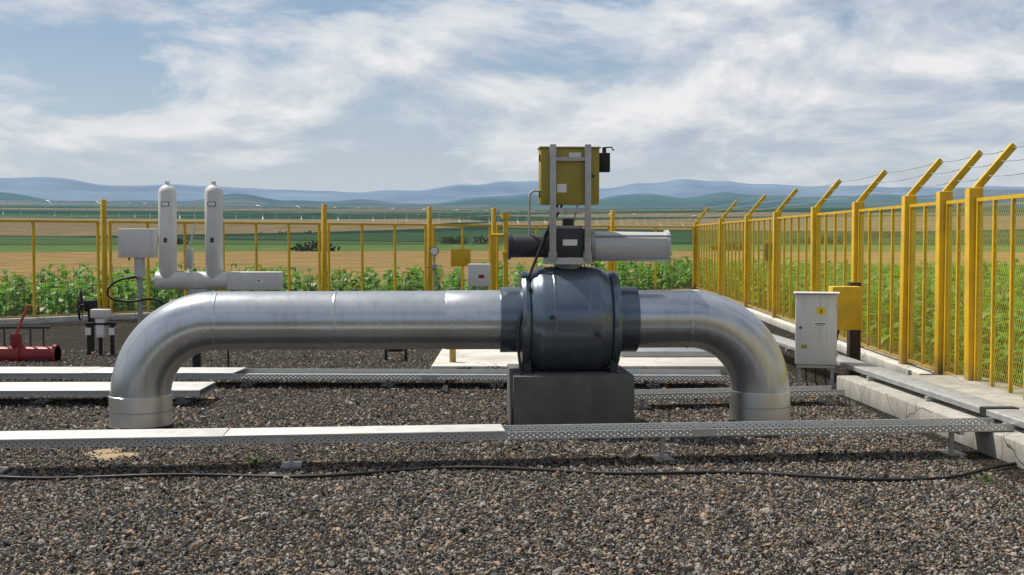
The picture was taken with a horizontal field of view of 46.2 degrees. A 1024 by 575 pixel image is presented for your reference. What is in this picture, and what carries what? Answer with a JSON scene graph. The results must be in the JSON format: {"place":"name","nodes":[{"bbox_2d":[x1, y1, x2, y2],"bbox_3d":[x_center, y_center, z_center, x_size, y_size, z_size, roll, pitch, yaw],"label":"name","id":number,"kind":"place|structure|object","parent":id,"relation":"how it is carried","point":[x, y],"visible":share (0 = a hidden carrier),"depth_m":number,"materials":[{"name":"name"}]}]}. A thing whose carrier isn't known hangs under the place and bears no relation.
{"place":"outdoors","nodes":[
{"label":"outdoors","id":0,"kind":"place"},
{"bbox_2d":[0,177,1023,383],"bbox_3d":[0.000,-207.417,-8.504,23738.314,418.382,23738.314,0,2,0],"label":"fields","id":1,"kind":"structure","parent":0,"point":[680,199],"depth_m":1082.60,"materials":[{"name":"green plant"}]},
{"bbox_2d":[106,229,164,323],"bbox_3d":[-5.367,0.110,17.319,0.944,1.914,0.300,0,2,0],"label":"junction box","id":2,"kind":"object","parent":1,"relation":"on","point":[139,246],"visible":0.69,"depth_m":17.18,"materials":[{"name":"white paint"}]},
{"bbox_2d":[84,397,213,459],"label":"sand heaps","id":3,"kind":"object","parent":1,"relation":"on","point":[104,455],"visible":0.16,"depth_m":8.82,"materials":[{"name":"beige sand"}]},
{"bbox_2d":[0,199,694,318],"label":"fence","id":4,"kind":"object","parent":1,"relation":"on","point":[324,250],"visible":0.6,"depth_m":26.72,"materials":[{"name":"yellow metal"}]},
{"bbox_2d":[451,249,470,266],"bbox_3d":[-1.255,-0.734,29.384,0.620,0.432,0.012,-2,3,-41],"label":"warning sign","id":5,"kind":"object","parent":4,"relation":"attached to","point":[460,257],"visible":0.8,"depth_m":29.38,"materials":[{"name":"yellow metal"}]},
{"bbox_2d":[1,146,1023,225],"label":"barbed wire","id":6,"kind":"object","parent":4,"relation":"on","point":[656,220],"visible":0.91,"depth_m":25.33,"materials":[{"name":"silver metal"}]},
{"bbox_2d":[158,230,843,250],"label":"field bushes","id":7,"kind":"object","parent":1,"relation":"on","point":[453,240],"visible":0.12,"depth_m":332.52,"materials":[{"name":"green plant"}]},
{"bbox_2d":[0,318,1023,574],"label":"gravel pad","id":8,"kind":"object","parent":1,"relation":"on","point":[68,336],"depth_m":7.85,"materials":[{"name":"grey gravel"}]},
{"bbox_2d":[0,304,61,361],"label":"red pipe","id":9,"kind":"object","parent":8,"relation":"on","point":[16,350],"visible":0.84,"depth_m":15.58,"materials":[{"name":"metal"}]},
{"bbox_2d":[77,291,97,350],"bbox_3d":[-6.007,0.472,17.027,0.248,0.861,0.428,-1,2,-12],"label":"handwheel valve","id":10,"kind":"object","parent":8,"relation":"on","point":[88,305],"visible":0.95,"depth_m":16.99,"materials":[{"name":"black metal"}]},
{"bbox_2d":[84,309,115,354],"bbox_3d":[-5.630,0.611,16.439,0.420,0.631,0.120,0,2,0],"label":"instrument stand","id":11,"kind":"object","parent":8,"relation":"on","point":[101,315],"visible":0.95,"depth_m":16.39,"materials":[{"name":"white paint"}]},
{"bbox_2d":[154,181,282,293],"bbox_3d":[-4.395,-0.365,18.000,1.873,2.454,0.320,0,2,0],"label":"gas oil actuator","id":12,"kind":"object","parent":8,"relation":"on","point":[169,276],"visible":0.97,"depth_m":17.88,"materials":[{"name":"white paint"}]},
{"bbox_2d":[192,349,407,366],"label":"supports","id":13,"kind":"object","parent":8,"relation":"on","point":[196,360],"visible":0.36,"depth_m":14.30,"materials":[{"name":"metal"}]},
{"bbox_2d":[426,247,438,290],"bbox_3d":[-1.472,-0.045,22.517,0.285,1.445,0.250,0,2,0],"label":"gauge stand","id":14,"kind":"object","parent":8,"relation":"on","point":[434,251],"visible":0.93,"depth_m":22.47,"materials":[{"name":"grey metal"}]},
{"bbox_2d":[108,290,790,429],"bbox_3d":[-0.480,0.854,10.114,5.737,1.664,0.523,0,2,-3],"label":"pipe","id":15,"kind":"object","parent":8,"relation":"on","point":[163,344],"visible":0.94,"depth_m":9.86,"materials":[{"name":"metal"}]},
{"bbox_2d":[0,289,933,374],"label":"concrete curb","id":16,"kind":"structure","parent":8,"relation":"on","point":[876,358],"depth_m":21.02,"materials":[{"name":"concrete"}]},
{"bbox_2d":[441,367,504,393],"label":"block cables","id":17,"kind":"object","parent":8,"relation":"on","point":[445,387],"visible":0.41,"depth_m":12.73,"materials":[{"name":"black rubber"}]},
{"bbox_2d":[468,264,489,289],"bbox_3d":[-0.574,0.161,21.072,0.392,1.152,0.304,0,2,0],"label":"electrical cabinet","id":18,"kind":"object","parent":8,"relation":"on","point":[479,276],"visible":0.84,"depth_m":20.91,"materials":[{"name":"paint"}]},
{"bbox_2d":[490,213,509,289],"bbox_3d":[-0.237,-0.431,24.003,0.398,2.095,0.180,0,2,0],"label":"vent pipe","id":19,"kind":"object","parent":8,"relation":"on","point":[505,217],"visible":0.77,"depth_m":23.96,"materials":[{"name":"yellow metal"}]},
{"bbox_2d":[0,462,1016,481],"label":"ground cable","id":20,"kind":"object","parent":8,"relation":"on","point":[518,469],"visible":1,"depth_m":8.00,"materials":[{"name":"black rubber"}]},
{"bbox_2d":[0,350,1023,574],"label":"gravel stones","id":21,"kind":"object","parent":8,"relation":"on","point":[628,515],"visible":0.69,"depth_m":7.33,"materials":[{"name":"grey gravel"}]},
{"bbox_2d":[0,334,1023,472],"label":"cable trays","id":22,"kind":"object","parent":8,"relation":"on","point":[1011,417],"visible":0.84,"depth_m":8.89,"materials":[{"name":"grey"}]},
{"bbox_2d":[507,364,633,430],"bbox_3d":[0.473,0.949,10.172,0.980,0.510,0.980,0,2,-3],"label":"pedestal","id":23,"kind":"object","parent":8,"relation":"on","point":[601,396],"depth_m":9.69,"materials":[{"name":"concrete"}]},
{"bbox_2d":[499,255,640,373],"bbox_3d":[0.473,0.231,10.121,1.187,1.040,0.958,0,2,0],"label":"ball valve","id":24,"kind":"object","parent":23,"relation":"on","point":[577,316],"visible":0.9,"depth_m":9.81,"materials":[{"name":"paint"}]},
{"bbox_2d":[507,144,671,263],"bbox_3d":[0.648,-0.694,10.097,1.381,0.990,0.383,0,2,0],"label":"actuator","id":25,"kind":"object","parent":24,"relation":"on","point":[568,175],"visible":0.97,"depth_m":9.97,"materials":[{"name":"metal"}]},
{"bbox_2d":[511,205,562,430],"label":"actuator cables","id":26,"kind":"object","parent":25,"relation":"attached to","point":[540,249],"visible":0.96,"depth_m":9.80,"materials":[{"name":"black rubber"}]},
{"bbox_2d":[431,349,727,373],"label":"concrete slabs","id":27,"kind":"structure","parent":8,"relation":"on","point":[483,358],"depth_m":14.51,"materials":[{"name":"white concrete"}]},
{"bbox_2d":[450,348,714,361],"bbox_3d":[0.828,0.775,15.270,3.967,0.400,1.204,-1,2,-15],"label":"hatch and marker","id":28,"kind":"object","parent":8,"relation":"on","point":[668,352],"visible":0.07,"depth_m":15.14,"materials":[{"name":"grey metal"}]},
{"bbox_2d":[242,453,994,482],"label":"gravel weeds","id":29,"kind":"object","parent":8,"relation":"on","point":[255,461],"visible":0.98,"depth_m":8.46,"materials":[{"name":"green plant"}]},
{"bbox_2d":[793,291,839,388],"bbox_3d":[3.233,0.642,12.768,0.477,1.184,0.300,1,2,14],"label":"cabinet","id":30,"kind":"object","parent":8,"relation":"on","point":[815,330],"visible":0.92,"depth_m":12.66,"materials":[{"name":"grey metal"}]},
{"bbox_2d":[828,282,861,375],"bbox_3d":[3.769,0.493,13.722,0.685,1.091,0.334,-1,3,-26],"label":"yellow post box","id":31,"kind":"object","parent":8,"relation":"on","point":[849,309],"visible":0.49,"depth_m":13.63,"materials":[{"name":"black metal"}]},
{"bbox_2d":[694,143,1023,399],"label":"fence","id":32,"kind":"object","parent":8,"relation":"on","point":[972,201],"visible":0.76,"depth_m":14.11,"materials":[{"name":"yellow metal"}]},
{"bbox_2d":[837,375,1023,469],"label":"kerb wall","id":33,"kind":"structure","parent":8,"relation":"on","point":[896,401],"depth_m":10.54,"materials":[{"name":"concrete"}]},
{"bbox_2d":[0,252,1023,387],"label":"crop plants","id":34,"kind":"object","parent":1,"relation":"on","point":[63,301],"visible":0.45,"depth_m":26.27,"materials":[{"name":"green plant"}]},
{"bbox_2d":[760,234,772,311],"bbox_3d":[5.218,-0.245,24.490,0.372,1.683,0.341,0,2,0],"label":"yellow gas riser","id":35,"kind":"object","parent":1,"relation":"on","point":[766,247],"visible":0.38,"depth_m":24.45,"materials":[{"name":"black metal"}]},
{"bbox_2d":[0,0,1023,191],"label":"sky","id":36,"kind":"structure","parent":0,"point":[307,95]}
]}

